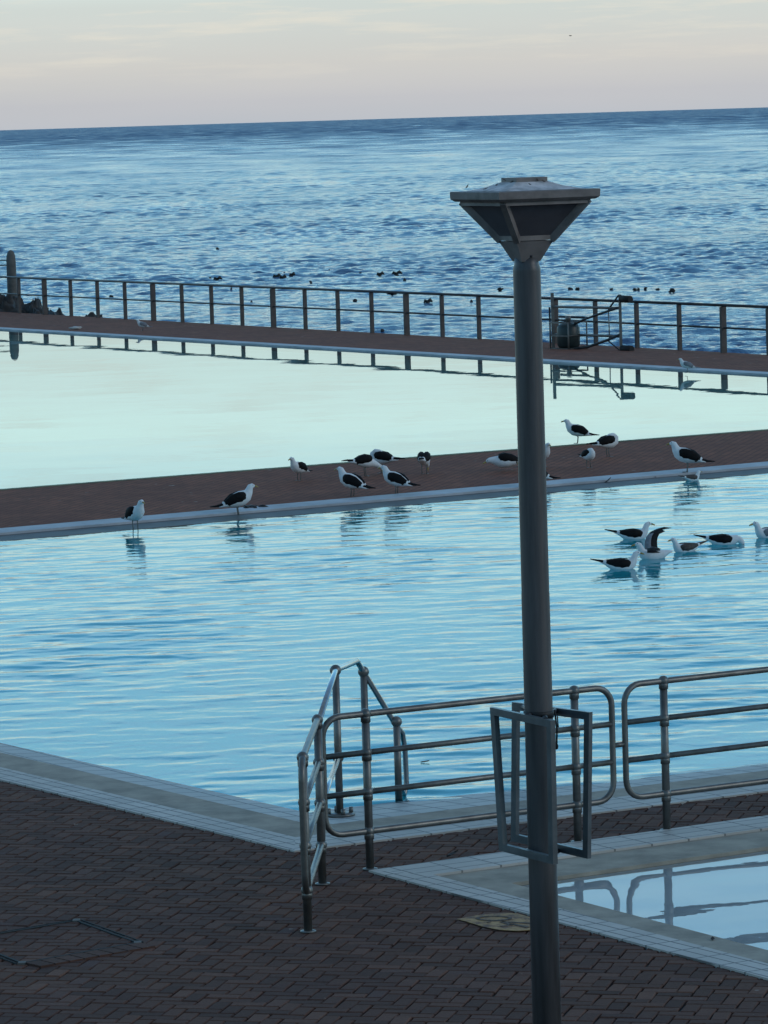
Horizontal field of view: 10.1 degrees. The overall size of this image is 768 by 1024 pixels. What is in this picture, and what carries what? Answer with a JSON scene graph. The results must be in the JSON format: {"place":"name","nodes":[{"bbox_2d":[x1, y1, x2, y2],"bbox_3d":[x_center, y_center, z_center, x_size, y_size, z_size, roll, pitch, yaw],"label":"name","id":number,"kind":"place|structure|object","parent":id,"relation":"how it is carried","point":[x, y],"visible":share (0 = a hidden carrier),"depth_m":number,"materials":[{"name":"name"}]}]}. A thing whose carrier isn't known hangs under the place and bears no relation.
{"place":"outdoors","nodes":[
{"label":"outdoors","id":0,"kind":"place"},
{"bbox_2d":[69,326,81,328],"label":"paper scrap","id":1,"kind":"object","parent":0,"point":[75,327],"visible":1,"depth_m":108.24,"materials":[{"name":"white paper"}]},
{"bbox_2d":[0,473,767,812],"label":"pool water","id":2,"kind":"structure","parent":0,"point":[206,655],"depth_m":42.71,"materials":[{"name":"blue liquid"}]},
{"bbox_2d":[590,550,643,569],"bbox_3d":[2.588,0.553,48.245,0.607,0.237,0.197,-2,5,-3],"label":"gull","id":3,"kind":"object","parent":2,"relation":"on","point":[620,563],"visible":1,"depth_m":48.19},
{"bbox_2d":[604,521,654,539],"bbox_3d":[2.917,0.238,51.607,0.607,0.237,0.197,-2,5,-5],"label":"gull","id":4,"kind":"object","parent":2,"relation":"on","point":[632,533],"visible":1,"depth_m":51.55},
{"bbox_2d":[631,527,672,558],"bbox_3d":[3.070,0.384,49.302,0.418,0.353,0.941,1,6,24],"label":"gull","id":5,"kind":"object","parent":2,"relation":"on","point":[651,550],"visible":0.99,"depth_m":49.21,"materials":[{"name":"white"}]},
{"bbox_2d":[668,538,707,551],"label":"gull","id":6,"kind":"object","parent":2,"relation":"on","point":[683,547],"visible":1,"depth_m":49.81,"materials":[{"name":"white"}]},
{"bbox_2d":[678,470,701,480],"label":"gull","id":7,"kind":"object","parent":2,"relation":"on","point":[691,477],"visible":1,"depth_m":59.43,"materials":[{"name":"white"}]},
{"bbox_2d":[693,534,744,544],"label":"gull","id":8,"kind":"object","parent":2,"relation":"on","point":[721,539],"visible":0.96,"depth_m":50.57,"materials":[{"name":"white"}]},
{"bbox_2d":[749,521,767,537],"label":"gull","id":9,"kind":"object","parent":2,"relation":"on","point":[760,532],"visible":1,"depth_m":51.15,"materials":[{"name":"white"}]},
{"bbox_2d":[0,113,767,354],"bbox_3d":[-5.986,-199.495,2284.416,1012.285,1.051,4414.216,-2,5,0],"label":"sea","id":10,"kind":"structure","parent":0,"point":[679,204],"depth_m":296.09,"materials":[{"name":"liquid"}]},
{"bbox_2d":[0,294,28,312],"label":"shore rock","id":11,"kind":"object","parent":10,"relation":"in","point":[8,303],"visible":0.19,"depth_m":123.56,"materials":[{"name":"grey stone"}]},
{"bbox_2d":[0,250,16,296],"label":"concrete post","id":12,"kind":"object","parent":11,"relation":"on","point":[10,260],"visible":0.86,"depth_m":124.36,"materials":[{"name":"grey concrete"}]},
{"bbox_2d":[21,297,48,313],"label":"shore rock","id":13,"kind":"object","parent":10,"relation":"in","point":[33,306],"visible":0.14,"depth_m":123.10,"materials":[{"name":"grey stone"}]},
{"bbox_2d":[48,308,63,314],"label":"shore rock","id":14,"kind":"object","parent":10,"relation":"in","point":[57,312],"visible":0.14,"depth_m":122.33,"materials":[{"name":"grey stone"}]},
{"bbox_2d":[85,312,102,317],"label":"shore rock","id":15,"kind":"object","parent":10,"relation":"in","point":[91,314],"visible":0.02,"depth_m":121.49,"materials":[{"name":"grey stone"}]},
{"bbox_2d":[392,270,401,275],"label":"kelp head","id":16,"kind":"object","parent":10,"relation":"on","point":[396,273],"visible":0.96,"depth_m":196.66},
{"bbox_2d":[424,298,432,302],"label":"kelp head","id":17,"kind":"object","parent":10,"relation":"in","point":[429,300],"visible":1,"depth_m":165.59},
{"bbox_2d":[0,781,767,1023],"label":"brick paving","id":18,"kind":"structure","parent":0,"point":[199,903],"depth_m":26.64,"materials":[{"name":"brown brick"}]},
{"bbox_2d":[0,919,154,968],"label":"inspection cover","id":19,"kind":"object","parent":18,"relation":"on","point":[135,945],"visible":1,"depth_m":26.45,"materials":[{"name":"grey metal"}]},
{"bbox_2d":[297,714,329,933],"bbox_3d":[-0.452,1.969,27.730,0.100,1.148,2.023,-2,5,2],"label":"pipe railing","id":20,"kind":"object","parent":18,"relation":"on","point":[308,869],"visible":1,"depth_m":27.40,"materials":[{"name":"metal"}]},
{"bbox_2d":[322,685,624,870],"bbox_3d":[0.628,1.797,29.492,2.426,1.108,0.099,-5,6,-30],"label":"pipe railing","id":21,"kind":"object","parent":18,"relation":"on","point":[368,791],"visible":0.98,"depth_m":29.34,"materials":[{"name":"metal"}]},
{"bbox_2d":[457,913,529,930],"bbox_3d":[0.769,2.545,27.026,0.396,0.007,0.651,-5,6,-29],"label":"painted sign","id":22,"kind":"object","parent":18,"relation":"on","point":[509,921],"visible":0.9,"depth_m":27.06,"materials":[{"name":"yellow paint"}]},
{"bbox_2d":[450,177,599,1023],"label":"street lamp","id":23,"kind":"object","parent":18,"relation":"on","point":[523,222],"visible":0.98,"depth_m":20.03,"materials":[{"name":"metal"}]},
{"bbox_2d":[521,704,559,853],"bbox_3d":[0.740,1.259,20.243,0.172,0.708,0.632,-2,5,0],"label":"frame strap","id":24,"kind":"object","parent":23,"relation":"attached to","point":[549,714],"visible":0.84,"depth_m":20.14,"materials":[{"name":"black metal"}]},
{"bbox_2d":[490,707,557,863],"bbox_3d":[0.637,1.261,20.081,0.050,0.677,0.497,-5,6,-32],"label":"poster frame","id":25,"kind":"object","parent":24,"relation":"attached to","point":[551,856],"visible":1,"depth_m":20.04,"materials":[{"name":"metal"}]},
{"bbox_2d":[511,702,592,858],"bbox_3d":[0.783,1.254,20.398,0.041,0.686,0.572,-6,7,-38],"label":"poster frame","id":26,"kind":"object","parent":24,"relation":"attached to","point":[585,851],"visible":0.86,"depth_m":20.27,"materials":[{"name":"metal"}]},
{"bbox_2d":[621,666,767,829],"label":"pipe railing","id":27,"kind":"object","parent":18,"relation":"on","point":[664,756],"visible":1,"depth_m":30.28,"materials":[{"name":"metal"}]},
{"bbox_2d":[0,330,767,488],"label":"lap pool water","id":28,"kind":"structure","parent":0,"point":[74,408],"depth_m":76.40,"materials":[{"name":"teal liquid"}]},
{"bbox_2d":[0,430,767,527],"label":"deck","id":29,"kind":"structure","parent":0,"point":[70,503],"depth_m":60.59,"materials":[{"name":"brick"}]},
{"bbox_2d":[288,457,312,480],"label":"gull","id":30,"kind":"object","parent":29,"relation":"on","point":[298,467],"visible":1,"depth_m":60.67,"materials":[{"name":"white"}]},
{"bbox_2d":[334,466,374,495],"bbox_3d":[-0.387,-0.396,57.904,0.648,0.414,0.218,2,6,32],"label":"gull","id":31,"kind":"object","parent":29,"relation":"on","point":[351,481],"visible":1,"depth_m":57.85,"materials":[{"name":"white"}]},
{"bbox_2d":[342,454,382,475],"bbox_3d":[-0.300,-0.656,61.098,0.620,0.311,0.188,-3,5,-18],"label":"gull","id":32,"kind":"object","parent":29,"relation":"on","point":[365,461],"visible":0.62,"depth_m":61.03,"materials":[{"name":"white"}]},
{"bbox_2d":[0,461,767,534],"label":"deck coping","id":33,"kind":"object","parent":29,"relation":"on","point":[292,506],"visible":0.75,"depth_m":57.40,"materials":[{"name":"grey concrete"}]},
{"bbox_2d":[233,504,267,507],"bbox_3d":[-1.726,-0.039,56.696,0.524,0.120,0.301,-2,5,0],"label":"seaweed clump","id":34,"kind":"object","parent":33,"relation":"on","point":[250,506],"visible":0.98,"depth_m":56.66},
{"bbox_2d":[666,441,714,471],"bbox_3d":[4.237,-0.769,60.163,0.678,0.434,0.228,-1,5,8],"label":"gull","id":35,"kind":"object","parent":33,"relation":"on","point":[686,455],"visible":1,"depth_m":60.10,"materials":[{"name":"white"}]},
{"bbox_2d":[0,429,767,489],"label":"deck lip","id":36,"kind":"object","parent":29,"relation":"attached to","point":[348,462],"visible":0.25,"depth_m":63.34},
{"bbox_2d":[370,449,404,472],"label":"gull","id":37,"kind":"object","parent":29,"relation":"on","point":[381,457],"visible":0.98,"depth_m":61.47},
{"bbox_2d":[378,465,419,493],"bbox_3d":[0.201,-0.428,58.065,0.617,0.394,0.207,1,6,24],"label":"gull","id":38,"kind":"object","parent":29,"relation":"on","point":[395,479],"visible":1,"depth_m":58.01,"materials":[{"name":"white"}]},
{"bbox_2d":[417,452,430,473],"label":"gull","id":39,"kind":"object","parent":29,"relation":"on","point":[423,458],"visible":1,"depth_m":61.05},
{"bbox_2d":[483,452,517,467],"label":"gull","id":40,"kind":"object","parent":29,"relation":"on","point":[503,460],"visible":0.81,"depth_m":61.28,"materials":[{"name":"white"}]},
{"bbox_2d":[545,443,550,457],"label":"gull","id":41,"kind":"object","parent":29,"relation":"on","point":[547,447],"visible":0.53,"depth_m":61.63,"materials":[{"name":"white"}]},
{"bbox_2d":[561,419,598,443],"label":"gull","id":42,"kind":"object","parent":29,"relation":"on","point":[577,430],"visible":1,"depth_m":65.92,"materials":[{"name":"white"}]},
{"bbox_2d":[578,448,594,467],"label":"gull","id":43,"kind":"object","parent":29,"relation":"on","point":[588,454],"visible":1,"depth_m":61.38,"materials":[{"name":"white"}]},
{"bbox_2d":[587,433,617,456],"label":"gull","id":44,"kind":"object","parent":29,"relation":"on","point":[610,440],"visible":1,"depth_m":63.19,"materials":[{"name":"white"}]},
{"bbox_2d":[0,312,767,371],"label":"seaside deck","id":45,"kind":"structure","parent":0,"point":[607,354],"depth_m":99.30,"materials":[{"name":"brick"}]},
{"bbox_2d":[135,319,151,330],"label":"gull","id":46,"kind":"object","parent":45,"relation":"on","point":[142,324],"visible":1,"depth_m":106.50,"materials":[{"name":"white"}]},
{"bbox_2d":[0,276,767,355],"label":"seaside fence","id":47,"kind":"object","parent":45,"relation":"on","point":[723,327],"visible":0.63,"depth_m":104.02,"materials":[{"name":"grey metal"}]},
{"bbox_2d":[0,327,767,375],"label":"seaside deck coping","id":48,"kind":"object","parent":45,"relation":"on","point":[421,353],"visible":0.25,"depth_m":93.21,"materials":[{"name":"grey concrete"}]},
{"bbox_2d":[677,358,699,372],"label":"gull","id":49,"kind":"object","parent":48,"relation":"on","point":[686,364],"visible":1,"depth_m":82.59,"materials":[{"name":"white"}]},
{"bbox_2d":[549,321,587,349],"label":"drum cradle","id":50,"kind":"object","parent":45,"relation":"on","point":[563,322],"visible":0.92,"depth_m":93.65,"materials":[{"name":"grey metal"}]},
{"bbox_2d":[557,316,579,347],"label":"plastic drum","id":51,"kind":"object","parent":50,"relation":"in","point":[574,341],"visible":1,"depth_m":93.59,"materials":[{"name":"black plastic"}]},
{"bbox_2d":[549,293,633,350],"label":"steel gate frame","id":52,"kind":"object","parent":45,"relation":"on","point":[623,298],"visible":1,"depth_m":93.10,"materials":[{"name":"grey metal"}]},
{"bbox_2d":[0,107,767,135],"bbox_3d":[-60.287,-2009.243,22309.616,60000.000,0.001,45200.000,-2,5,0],"label":"sea horizon","id":53,"kind":"structure","parent":0,"point":[129,129],"depth_m":9952.20,"materials":[{"name":"liquid"}]},
{"bbox_2d":[0,0,767,129],"label":"sky","id":54,"kind":"structure","parent":0,"point":[64,63],"materials":[{"name":"grey"}]},
{"bbox_2d":[178,803,767,1023],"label":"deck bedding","id":55,"kind":"object","parent":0,"point":[607,989],"visible":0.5,"depth_m":24.89,"materials":[{"name":"brown brick"}]},
{"bbox_2d":[522,850,767,949],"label":"paddling pool water","id":56,"kind":"structure","parent":0,"point":[725,897],"depth_m":28.04,"materials":[{"name":"blue liquid"}]},
{"label":"pool floor","id":57,"kind":"structure","parent":0,"visible":0},
{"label":"pool wall","id":58,"kind":"structure","parent":57,"relation":"on","visible":0},
{"bbox_2d":[0,767,294,851],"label":"pool edge tiles","id":59,"kind":"object","parent":58,"relation":"on","point":[190,819],"visible":0.6,"depth_m":31.83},
{"bbox_2d":[0,743,333,825],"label":"pool inner tiles","id":60,"kind":"object","parent":58,"relation":"attached to","point":[222,798],"visible":0.2,"depth_m":33.31,"materials":[{"name":"grey tile"}]},
{"bbox_2d":[0,752,767,836],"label":"pool gutter","id":61,"kind":"object","parent":58,"relation":"on","point":[276,824],"visible":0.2,"depth_m":32.21,"materials":[{"name":"beige concrete"}]},
{"bbox_2d":[311,764,767,823],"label":"pool shelf","id":62,"kind":"object","parent":61,"relation":"on","point":[403,808],"depth_m":32.23,"materials":[{"name":"tile"}]},
{"bbox_2d":[318,658,408,817],"bbox_3d":[-0.340,1.785,30.655,0.468,1.220,4.005,-1,5,8],"label":"pool handrail","id":63,"kind":"object","parent":62,"relation":"on","point":[399,735],"visible":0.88,"depth_m":31.68,"materials":[{"name":"metal"}]},
{"bbox_2d":[294,784,767,851],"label":"pool edge tiles","id":64,"kind":"object","parent":58,"relation":"on","point":[618,804],"visible":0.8,"depth_m":30.98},
{"label":"lap pool floor","id":65,"kind":"structure","parent":0,"visible":0},
{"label":"middle deck pool wall","id":66,"kind":"structure","parent":65,"relation":"on","visible":0},
{"bbox_2d":[0,468,767,540],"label":"deck step","id":67,"kind":"object","parent":66,"relation":"on","point":[147,525],"visible":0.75,"depth_m":56.78,"materials":[{"name":"grey concrete"}]},
{"bbox_2d":[122,500,144,529],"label":"gull","id":68,"kind":"object","parent":67,"relation":"on","point":[134,513],"visible":1,"depth_m":54.56,"materials":[{"name":"white"}]},
{"bbox_2d":[210,484,257,514],"bbox_3d":[-1.928,-0.151,56.042,0.648,0.414,0.218,-3,5,-12],"label":"gull","id":69,"kind":"object","parent":67,"relation":"on","point":[237,499],"visible":1,"depth_m":55.98,"materials":[{"name":"white"}]},
{"bbox_2d":[517,463,559,478],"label":"gull","id":70,"kind":"object","parent":67,"relation":"on","point":[548,476],"visible":0.2,"depth_m":58.49,"materials":[{"name":"white"}]},
{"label":"paddling pool wall","id":71,"kind":"structure","parent":0,"visible":0},
{"bbox_2d":[369,870,767,979],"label":"paddling pool edge tiles","id":72,"kind":"object","parent":71,"relation":"on","point":[695,952],"visible":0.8,"depth_m":26.72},
{"bbox_2d":[373,815,767,875],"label":"paddling pool edge tiles","id":73,"kind":"object","parent":71,"relation":"on","point":[598,846],"visible":0.6,"depth_m":29.75,"materials":[{"name":"grey tile"}]},
{"bbox_2d":[441,830,767,962],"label":"paddling pool gutter","id":74,"kind":"object","parent":71,"relation":"on","point":[510,880],"visible":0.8,"depth_m":28.85,"materials":[{"name":"beige concrete"}]}
]}

